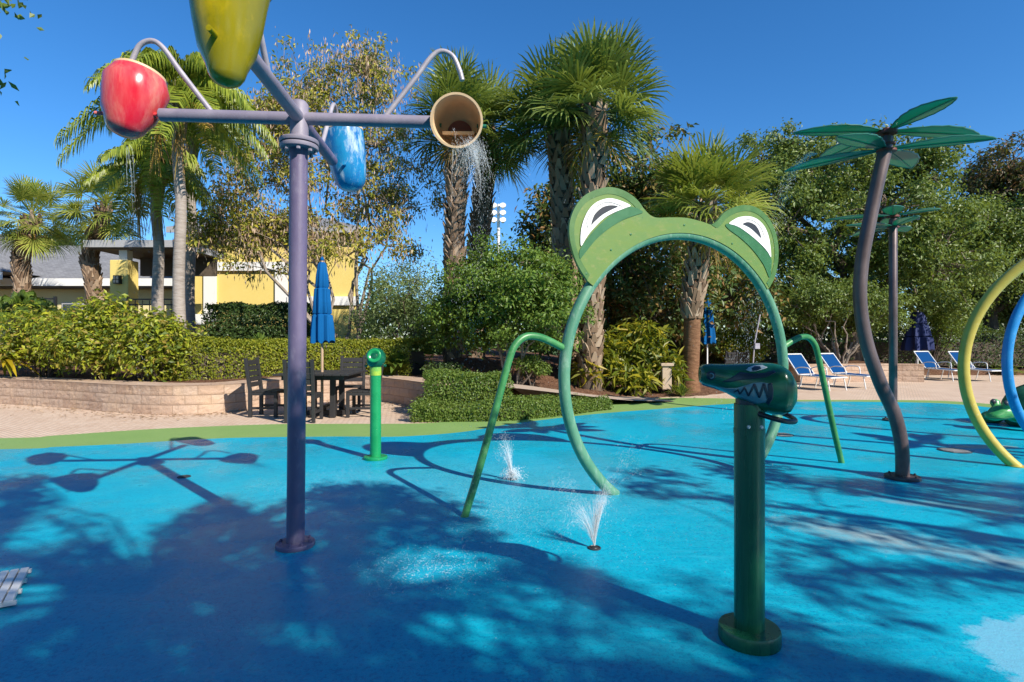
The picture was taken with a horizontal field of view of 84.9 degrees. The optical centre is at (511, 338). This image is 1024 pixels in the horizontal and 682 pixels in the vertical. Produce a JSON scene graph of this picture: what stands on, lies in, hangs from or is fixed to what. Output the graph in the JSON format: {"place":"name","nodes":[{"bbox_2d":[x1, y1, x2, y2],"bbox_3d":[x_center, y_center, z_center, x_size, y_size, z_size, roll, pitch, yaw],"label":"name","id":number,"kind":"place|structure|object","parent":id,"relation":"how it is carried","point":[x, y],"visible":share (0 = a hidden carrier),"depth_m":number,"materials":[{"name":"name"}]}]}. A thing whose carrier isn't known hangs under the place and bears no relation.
{"place":"outdoors","nodes":[
{"label":"outdoors","id":0,"kind":"place"},
{"bbox_2d":[0,398,990,448],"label":"rubber border","id":1,"kind":"object","parent":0,"point":[237,431],"visible":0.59,"depth_m":8.23,"materials":[{"name":"green rubber"}]},
{"bbox_2d":[0,402,1023,681],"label":"splash pad","id":2,"kind":"object","parent":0,"point":[144,562],"visible":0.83,"depth_m":3.44,"materials":[{"name":"blue rubber"}]},
{"bbox_2d":[0,567,31,606],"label":"drain grate","id":3,"kind":"object","parent":2,"relation":"on","point":[12,581],"visible":1,"depth_m":2.98,"materials":[{"name":"silver metal"}]},
{"bbox_2d":[177,475,190,477],"bbox_3d":[-3.181,1.333,5.431,0.120,0.009,0.120,0,0,0],"label":"ground nozzle","id":4,"kind":"object","parent":2,"relation":"on","point":[184,476],"visible":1,"depth_m":5.42,"materials":[{"name":"grey metal"}]},
{"bbox_2d":[94,0,485,552],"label":"bucket tower","id":5,"kind":"structure","parent":2,"relation":"on","point":[134,93],"depth_m":3.57,"materials":[{"name":"metal"}]},
{"bbox_2d":[363,348,387,460],"bbox_3d":[-1.525,0.717,6.257,0.264,1.243,0.270,0,0,0],"label":"spout post","id":6,"kind":"object","parent":2,"relation":"on","point":[375,359],"visible":1,"depth_m":6.20,"materials":[{"name":"green metal"}]},
{"bbox_2d":[507,477,516,480],"bbox_3d":[0.000,1.333,5.339,0.100,0.009,0.100,0,0,0],"label":"ground nozzle","id":7,"kind":"object","parent":2,"relation":"on","point":[511,478],"visible":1,"depth_m":5.32,"materials":[{"name":"silver metal"}]},
{"bbox_2d":[588,545,600,550],"bbox_3d":[0.527,1.333,3.579,0.084,0.009,0.084,0,0,0],"label":"ground nozzle","id":8,"kind":"object","parent":2,"relation":"on","point":[594,548],"visible":1,"depth_m":3.57,"materials":[{"name":"grey metal"}]},
{"bbox_2d":[461,187,844,517],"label":"frog arch","id":9,"kind":"structure","parent":2,"relation":"on","point":[609,228],"depth_m":4.82,"materials":[{"name":"green metal"}]},
{"bbox_2d":[698,363,797,655],"bbox_3d":[1.049,0.722,2.490,0.420,1.233,0.262,0,0,0],"label":"spray cannon","id":10,"kind":"object","parent":2,"relation":"on","point":[758,392],"visible":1,"depth_m":2.43,"materials":[{"name":"metal"}]},
{"bbox_2d":[777,433,793,436],"bbox_3d":[3.760,1.331,7.810,0.320,0.013,0.320,0,0,0],"label":"drain cover","id":11,"kind":"object","parent":2,"relation":"on","point":[784,435],"visible":0.73,"depth_m":7.71,"materials":[{"name":"metal"}]},
{"bbox_2d":[826,205,940,420],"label":"palm tree","id":12,"kind":"object","parent":2,"relation":"on","point":[892,221],"visible":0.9,"depth_m":8.89,"materials":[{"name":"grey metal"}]},
{"bbox_2d":[784,96,996,481],"bbox_3d":[3.668,-0.360,5.507,1.762,3.397,1.360,0,0,21],"label":"palm tree","id":13,"kind":"object","parent":2,"relation":"on","point":[880,143],"visible":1,"depth_m":5.32,"materials":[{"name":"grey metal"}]},
{"bbox_2d":[937,448,972,453],"bbox_3d":[5.295,1.331,6.702,0.340,0.013,0.340,0,0,0],"label":"drain cover","id":14,"kind":"object","parent":2,"relation":"on","point":[957,450],"visible":1,"depth_m":6.66,"materials":[{"name":"metal"}]},
{"bbox_2d":[957,258,1023,467],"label":"spray hoop","id":15,"kind":"object","parent":2,"relation":"on","point":[997,287],"visible":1,"depth_m":5.98,"materials":[{"name":"yellow paint"}]},
{"bbox_2d":[981,384,1023,426],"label":"sculpture","id":16,"kind":"object","parent":2,"relation":"on","point":[997,412],"visible":0.69,"depth_m":8.25,"materials":[{"name":"green plastic"}]},
{"bbox_2d":[1001,293,1023,430],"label":"spray hoop","id":17,"kind":"object","parent":2,"relation":"on","point":[1012,327],"visible":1,"depth_m":7.31,"materials":[{"name":"blue paint"}]},
{"bbox_2d":[0,375,1023,437],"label":"paver patio","id":18,"kind":"structure","parent":0,"point":[23,421],"depth_m":10.01,"materials":[{"name":"beige brick"}]},
{"bbox_2d":[0,375,455,414],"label":"retaining wall","id":19,"kind":"structure","parent":18,"relation":"on","point":[140,397],"depth_m":10.67,"materials":[{"name":"beige stone"}]},
{"bbox_2d":[243,357,283,417],"bbox_3d":[-4.325,0.838,9.850,0.574,1.023,0.480,0,0,0],"label":"dining chair","id":20,"kind":"object","parent":18,"relation":"on","point":[261,392],"visible":0.96,"depth_m":9.65,"materials":[{"name":"grey plastic"}]},
{"bbox_2d":[282,359,322,422],"bbox_3d":[-3.417,0.838,9.175,0.480,1.023,0.574,0,0,-3],"label":"dining chair","id":21,"kind":"object","parent":18,"relation":"on","point":[313,394],"visible":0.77,"depth_m":8.96,"materials":[{"name":"grey plastic"}]},
{"bbox_2d":[273,370,367,417],"bbox_3d":[-3.320,0.963,9.850,1.248,0.765,1.260,0,0,0],"label":"dining table","id":22,"kind":"object","parent":18,"relation":"on","point":[333,376],"visible":0.66,"depth_m":9.61,"materials":[{"name":"grey plastic"}]},
{"bbox_2d":[310,257,334,405],"bbox_3d":[-3.330,-0.059,9.854,0.423,2.793,0.424,0,0,0],"label":"parasol","id":23,"kind":"object","parent":18,"relation":"on","point":[322,331],"visible":1,"depth_m":9.74,"materials":[{"name":"blue fabric"}]},
{"bbox_2d":[1,395,697,420],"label":"fallen leaves","id":24,"kind":"object","parent":18,"relation":"on","point":[207,413],"visible":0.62,"depth_m":10.05,"materials":[{"name":"brown plant"}]},
{"bbox_2d":[336,356,365,410],"bbox_3d":[-3.104,0.838,10.755,0.480,1.023,0.574,0,0,-4],"label":"dining chair","id":25,"kind":"object","parent":18,"relation":"on","point":[358,366],"visible":0.64,"depth_m":10.95,"materials":[{"name":"grey plastic"}]},
{"bbox_2d":[346,366,383,417],"bbox_3d":[-2.565,0.838,9.832,0.574,1.023,0.480,0,0,-2],"label":"dining chair","id":26,"kind":"object","parent":18,"relation":"on","point":[358,392],"visible":0.44,"depth_m":9.60,"materials":[{"name":"grey plastic"}]},
{"bbox_2d":[700,294,715,363],"bbox_3d":[5.938,-0.163,16.995,0.532,2.425,0.532,0,0,0],"label":"parasol","id":27,"kind":"object","parent":18,"relation":"on","point":[706,339],"visible":0.56,"depth_m":16.84,"materials":[{"name":"blue fabric"}]},
{"bbox_2d":[724,351,737,363],"bbox_3d":[6.935,0.888,18.149,0.480,1.023,0.574,0,0,-20],"label":"dining chair","id":28,"kind":"object","parent":18,"relation":"on","point":[730,357],"visible":0.31,"depth_m":17.92,"materials":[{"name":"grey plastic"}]},
{"bbox_2d":[733,351,748,363],"bbox_3d":[7.461,0.888,18.153,0.480,1.023,0.574,0,0,30],"label":"dining chair","id":29,"kind":"object","parent":18,"relation":"on","point":[743,357],"visible":0.27,"depth_m":17.91,"materials":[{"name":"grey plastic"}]},
{"bbox_2d":[788,353,846,390],"bbox_3d":[8.204,0.881,15.158,0.702,0.941,1.404,0,0,-24],"label":"sun lounger","id":30,"kind":"object","parent":18,"relation":"on","point":[800,364],"visible":0.91,"depth_m":15.48,"materials":[{"name":"blue fabric"}]},
{"bbox_2d":[819,353,869,388],"bbox_3d":[9.488,0.881,15.762,0.702,0.941,1.404,0,0,-26],"label":"sun lounger","id":31,"kind":"object","parent":18,"relation":"on","point":[832,363],"visible":0.86,"depth_m":16.08,"materials":[{"name":"blue fabric"}]},
{"bbox_2d":[793,363,923,382],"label":"retaining wall","id":32,"kind":"structure","parent":18,"relation":"on","point":[910,372],"depth_m":17.70,"materials":[{"name":"beige stone"}]},
{"bbox_2d":[900,309,934,363],"bbox_3d":[14.912,0.122,20.576,1.015,2.455,1.015,0,0,0],"label":"parasol","id":33,"kind":"object","parent":18,"relation":"on","point":[917,337],"visible":0.85,"depth_m":20.34,"materials":[{"name":"blue fabric"}]},
{"bbox_2d":[913,351,956,380],"bbox_3d":[14.191,0.881,18.543,0.702,0.941,1.404,0,0,-14],"label":"sun lounger","id":34,"kind":"object","parent":18,"relation":"on","point":[926,358],"visible":0.91,"depth_m":18.93,"materials":[{"name":"blue fabric"}]},
{"bbox_2d":[948,351,1000,381],"bbox_3d":[15.210,0.881,18.343,0.702,0.941,1.404,0,0,-14],"label":"sun lounger","id":35,"kind":"object","parent":18,"relation":"on","point":[954,355],"visible":0.55,"depth_m":18.64,"materials":[{"name":"white metal"}]},
{"bbox_2d":[0,349,1023,399],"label":"planting bed","id":36,"kind":"object","parent":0,"point":[491,362],"visible":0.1,"depth_m":13.30,"materials":[{"name":"brown soil"}]},
{"bbox_2d":[0,347,41,376],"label":"golden croton","id":37,"kind":"object","parent":36,"relation":"on","point":[8,364],"visible":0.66,"depth_m":11.84,"materials":[{"name":"yellow plant"}]},
{"bbox_2d":[0,296,56,336],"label":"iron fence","id":38,"kind":"object","parent":36,"relation":"on","point":[54,298],"visible":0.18,"depth_m":14.87,"materials":[{"name":"black metal"}]},
{"bbox_2d":[0,289,58,366],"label":"pygmy palm","id":39,"kind":"object","parent":36,"relation":"on","point":[23,296],"visible":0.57,"depth_m":13.39,"materials":[{"name":"green plant"}]},
{"bbox_2d":[0,173,80,292],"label":"sabal palm","id":40,"kind":"object","parent":36,"relation":"on","point":[27,241],"visible":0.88,"depth_m":18.80,"materials":[{"name":"green plant"}]},
{"bbox_2d":[0,299,98,377],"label":"leafy shrub","id":41,"kind":"object","parent":36,"relation":"on","point":[9,336],"visible":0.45,"depth_m":12.00,"materials":[{"name":"green plant"}]},
{"bbox_2d":[21,288,160,379],"bbox_3d":[-8.547,-0.058,11.584,2.498,2.004,1.654,0,0,0],"label":"leafy shrub","id":42,"kind":"object","parent":36,"relation":"on","point":[85,342],"visible":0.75,"depth_m":11.24,"materials":[{"name":"green plant"}]},
{"bbox_2d":[50,160,150,304],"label":"sabal palm","id":43,"kind":"object","parent":36,"relation":"on","point":[89,260],"visible":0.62,"depth_m":17.76,"materials":[{"name":"green plant"}]},
{"bbox_2d":[126,297,171,312],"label":"iron gate","id":44,"kind":"structure","parent":36,"relation":"on","point":[135,304],"depth_m":16.48,"materials":[{"name":"black metal"}]},
{"bbox_2d":[81,136,228,315],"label":"queen palm","id":45,"kind":"object","parent":36,"relation":"on","point":[126,155],"visible":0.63,"depth_m":13.87,"materials":[{"name":"green plant"}]},
{"bbox_2d":[105,306,209,381],"bbox_3d":[-7.129,0.137,11.189,1.841,1.618,1.485,0,0,0],"label":"leafy shrub","id":46,"kind":"object","parent":36,"relation":"on","point":[152,337],"visible":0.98,"depth_m":10.91,"materials":[{"name":"green plant"}]},
{"bbox_2d":[54,45,277,352],"bbox_3d":[-7.034,-2.491,11.714,3.503,7.064,3.985,0,0,0],"label":"queen palm","id":47,"kind":"object","parent":36,"relation":"on","point":[182,95],"visible":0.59,"depth_m":11.64,"materials":[{"name":"green plant"}]},
{"bbox_2d":[144,107,261,352],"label":"queen palm","id":48,"kind":"object","parent":36,"relation":"on","point":[190,260],"visible":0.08,"depth_m":16.31,"materials":[{"name":"green plant"}]},
{"bbox_2d":[200,300,324,352],"bbox_3d":[-6.709,-0.055,15.260,3.203,1.984,1.654,0,0,0],"label":"clipped hedge","id":49,"kind":"object","parent":36,"relation":"on","point":[275,313],"visible":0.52,"depth_m":14.72,"materials":[{"name":"green plant"}]},
{"bbox_2d":[244,332,282,351],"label":"cycad plant","id":50,"kind":"object","parent":36,"relation":"on","point":[260,336],"visible":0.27,"depth_m":12.74,"materials":[{"name":"green plant"}]},
{"bbox_2d":[151,335,434,381],"bbox_3d":[-4.701,0.416,12.850,5.954,1.041,2.023,0,0,-19],"label":"clipped hedge","id":51,"kind":"object","parent":36,"relation":"on","point":[209,365],"visible":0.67,"depth_m":12.27,"materials":[{"name":"green plant"}]},
{"bbox_2d":[164,24,445,350],"bbox_3d":[-5.164,-3.542,14.657,7.371,9.000,3.545,0,0,0],"label":"flowering tree","id":52,"kind":"object","parent":36,"relation":"on","point":[366,66],"visible":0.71,"depth_m":14.26,"materials":[{"name":"green plant"}]},
{"bbox_2d":[334,250,463,353],"bbox_3d":[-2.638,-0.654,14.164,3.412,3.241,3.272,0,0,40],"label":"broadleaf bush","id":53,"kind":"object","parent":36,"relation":"on","point":[401,307],"visible":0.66,"depth_m":13.75,"materials":[{"name":"green plant"}]},
{"bbox_2d":[384,352,418,375],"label":"philodendron","id":54,"kind":"object","parent":36,"relation":"on","point":[396,363],"visible":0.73,"depth_m":12.73,"materials":[{"name":"green plant"}]},
{"bbox_2d":[420,361,467,375],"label":"leafy shrub","id":55,"kind":"object","parent":36,"relation":"on","point":[429,365],"visible":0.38,"depth_m":12.10,"materials":[{"name":"green plant"}]},
{"bbox_2d":[397,45,517,365],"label":"sabal palm","id":56,"kind":"object","parent":36,"relation":"on","point":[456,173],"visible":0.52,"depth_m":13.76,"materials":[{"name":"green plant"}]},
{"bbox_2d":[421,367,514,405],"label":"clipped hedge","id":57,"kind":"object","parent":36,"relation":"on","point":[464,391],"visible":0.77,"depth_m":9.79,"materials":[{"name":"green plant"}]},
{"bbox_2d":[426,59,546,357],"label":"sabal palm","id":58,"kind":"object","parent":36,"relation":"on","point":[481,213],"visible":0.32,"depth_m":14.94,"materials":[{"name":"green plant"}]},
{"bbox_2d":[409,226,603,383],"bbox_3d":[-0.136,-0.677,12.162,4.160,3.621,3.277,0,0,0],"label":"broadleaf bush","id":59,"kind":"object","parent":36,"relation":"on","point":[490,291],"visible":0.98,"depth_m":11.78,"materials":[{"name":"green plant"}]},
{"bbox_2d":[407,393,613,422],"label":"hedge","id":60,"kind":"object","parent":36,"relation":"on","point":[513,407],"visible":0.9,"depth_m":9.36,"materials":[{"name":"green plant"}]},
{"bbox_2d":[512,354,552,385],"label":"leafy shrub","id":61,"kind":"object","parent":36,"relation":"on","point":[531,367],"visible":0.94,"depth_m":12.08,"materials":[{"name":"green plant"}]},
{"bbox_2d":[482,33,629,374],"bbox_3d":[0.998,-3.170,13.878,3.915,8.350,3.971,0,0,0],"label":"sabal palm","id":62,"kind":"object","parent":36,"relation":"on","point":[562,191],"visible":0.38,"depth_m":13.64,"materials":[{"name":"green plant"}]},
{"bbox_2d":[570,358,608,389],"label":"croton bush","id":63,"kind":"object","parent":36,"relation":"on","point":[583,373],"visible":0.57,"depth_m":12.67,"materials":[{"name":"green plant"}]},
{"bbox_2d":[508,15,676,390],"bbox_3d":[1.827,-2.980,12.962,3.958,8.620,3.938,0,0,0],"label":"sabal palm","id":64,"kind":"object","parent":36,"relation":"on","point":[605,66],"visible":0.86,"depth_m":12.55,"materials":[{"name":"green plant"}]},
{"bbox_2d":[576,331,629,390],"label":"croton bush","id":65,"kind":"object","parent":36,"relation":"on","point":[608,360],"visible":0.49,"depth_m":13.10,"materials":[{"name":"green plant"}]},
{"bbox_2d":[604,362,664,396],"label":"croton bush","id":66,"kind":"object","parent":36,"relation":"on","point":[632,380],"visible":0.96,"depth_m":12.84,"materials":[{"name":"green plant"}]},
{"bbox_2d":[604,309,675,373],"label":"croton bush","id":67,"kind":"object","parent":36,"relation":"on","point":[637,349],"visible":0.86,"depth_m":13.57,"materials":[{"name":"green plant"}]},
{"bbox_2d":[508,121,799,358],"bbox_3d":[4.340,-2.886,17.980,9.400,7.855,6.289,0,0,0],"label":"magnolia tree","id":68,"kind":"object","parent":36,"relation":"on","point":[640,277],"visible":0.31,"depth_m":16.92,"materials":[{"name":"green plant"}]},
{"bbox_2d":[603,310,726,364],"bbox_3d":[5.215,-0.008,20.657,5.671,2.193,1.574,0,0,-6],"label":"clipped hedge","id":69,"kind":"object","parent":36,"relation":"on","point":[712,359],"visible":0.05,"depth_m":20.36,"materials":[{"name":"green plant"}]},
{"bbox_2d":[659,363,673,389],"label":"stone pillar","id":70,"kind":"structure","parent":36,"relation":"on","point":[666,372],"depth_m":13.19,"materials":[{"name":"beige stone"}]},
{"bbox_2d":[644,346,694,393],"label":"croton bush","id":71,"kind":"object","parent":36,"relation":"on","point":[677,374],"visible":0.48,"depth_m":13.39,"materials":[{"name":"green plant"}]},
{"bbox_2d":[662,382,694,396],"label":"grassy plant","id":72,"kind":"object","parent":36,"relation":"on","point":[681,390],"visible":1,"depth_m":13.05,"materials":[{"name":"green plant"}]},
{"bbox_2d":[640,124,786,392],"bbox_3d":[4.771,-1.895,13.718,3.787,6.772,4.034,0,0,0],"label":"sabal palm","id":73,"kind":"object","parent":36,"relation":"on","point":[695,175],"visible":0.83,"depth_m":13.52,"materials":[{"name":"green plant"}]},
{"bbox_2d":[709,320,770,362],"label":"leafy shrub","id":74,"kind":"object","parent":36,"relation":"on","point":[738,341],"visible":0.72,"depth_m":19.62,"materials":[{"name":"green plant"}]},
{"bbox_2d":[752,314,760,362],"bbox_3d":[6.971,0.224,15.982,0.268,1.855,0.075,0,0,0],"label":"garden stake","id":75,"kind":"object","parent":36,"relation":"on","point":[756,345],"visible":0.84,"depth_m":15.98,"materials":[{"name":"metal"}]},
{"bbox_2d":[757,272,919,363],"bbox_3d":[10.669,-0.638,18.606,5.398,3.352,3.324,0,0,0],"label":"multi stem shrub","id":76,"kind":"object","parent":36,"relation":"on","point":[822,301],"visible":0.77,"depth_m":18.11,"materials":[{"name":"green plant"}]},
{"bbox_2d":[712,117,1019,360],"bbox_3d":[12.780,-3.668,21.491,10.971,9.576,8.371,0,0,0],"label":"live oak","id":77,"kind":"object","parent":36,"relation":"on","point":[924,253],"visible":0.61,"depth_m":19.96,"materials":[{"name":"green plant"}]},
{"bbox_2d":[731,326,1023,368],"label":"clipped hedge","id":78,"kind":"object","parent":36,"relation":"on","point":[988,353],"visible":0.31,"depth_m":21.71,"materials":[{"name":"green plant"}]},
{"bbox_2d":[762,333,1022,341],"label":"iron fence","id":79,"kind":"object","parent":36,"relation":"on","point":[904,334],"visible":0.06,"depth_m":23.12,"materials":[{"name":"black metal"}]},
{"bbox_2d":[920,295,987,367],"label":"leafy shrub","id":80,"kind":"object","parent":36,"relation":"on","point":[939,321],"visible":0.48,"depth_m":21.26,"materials":[{"name":"green plant"}]},
{"bbox_2d":[906,187,1023,341],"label":"live oak","id":81,"kind":"object","parent":36,"relation":"on","point":[1004,228],"visible":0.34,"depth_m":22.69,"materials":[{"name":"green plant"}]},
{"bbox_2d":[947,130,1023,341],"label":"magnolia tree","id":82,"kind":"object","parent":36,"relation":"on","point":[990,176],"visible":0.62,"depth_m":26.70,"materials":[{"name":"green plant"}]},
{"bbox_2d":[991,363,1023,374],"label":"grassy plant","id":83,"kind":"object","parent":36,"relation":"on","point":[1013,368],"visible":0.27,"depth_m":20.66,"materials":[{"name":"green plant"}]},
{"bbox_2d":[0,0,1023,339],"label":"sky","id":84,"kind":"structure","parent":0,"point":[741,66],"materials":[{"name":"blue"}]},
{"bbox_2d":[461,382,669,400],"bbox_3d":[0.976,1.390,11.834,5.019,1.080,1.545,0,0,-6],"label":"walkway","id":85,"kind":"structure","parent":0,"point":[527,390],"depth_m":11.99,"materials":[{"name":"beige concrete"}]},
{"bbox_2d":[393,340,959,355],"bbox_3d":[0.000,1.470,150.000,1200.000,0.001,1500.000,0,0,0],"label":"ground","id":86,"kind":"structure","parent":0,"point":[557,350],"depth_m":78.40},
{"bbox_2d":[0,0,44,104],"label":"overhanging tree","id":87,"kind":"object","parent":86,"relation":"on","point":[3,6],"visible":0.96,"depth_m":3.11,"materials":[{"name":"green plant"}]},
{"bbox_2d":[0,209,106,245],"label":"distant tree","id":88,"kind":"object","parent":86,"relation":"on","point":[4,230],"visible":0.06,"depth_m":44.32,"materials":[{"name":"green plant"}]},
{"bbox_2d":[0,237,172,352],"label":"building","id":89,"kind":"structure","parent":86,"relation":"on","point":[62,281],"depth_m":23.00,"materials":[{"name":"grey paint"}]},
{"bbox_2d":[62,302,84,311],"bbox_3d":[-18.000,-0.950,22.957,0.900,1.100,0.085,0,0,0],"label":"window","id":90,"kind":"structure","parent":89,"relation":"in","point":[68,304],"depth_m":22.92,"materials":[{"name":"grey glass"}]},
{"bbox_2d":[83,240,222,361],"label":"entry portico","id":91,"kind":"structure","parent":86,"relation":"on","point":[123,273],"depth_m":17.62,"materials":[{"name":"yellow paint"}]},
{"bbox_2d":[166,216,362,352],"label":"yellow building","id":92,"kind":"structure","parent":86,"relation":"on","point":[221,288],"depth_m":21.50,"materials":[{"name":"paint"}]},
{"bbox_2d":[492,203,505,252],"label":"stadium light","id":93,"kind":"object","parent":86,"relation":"on","point":[498,212],"visible":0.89,"depth_m":59.63,"materials":[{"name":"white metal"}]},
{"bbox_2d":[358,255,1023,354],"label":"treeline","id":94,"kind":"object","parent":86,"relation":"on","point":[554,349],"depth_m":32.58,"materials":[{"name":"green plant"}]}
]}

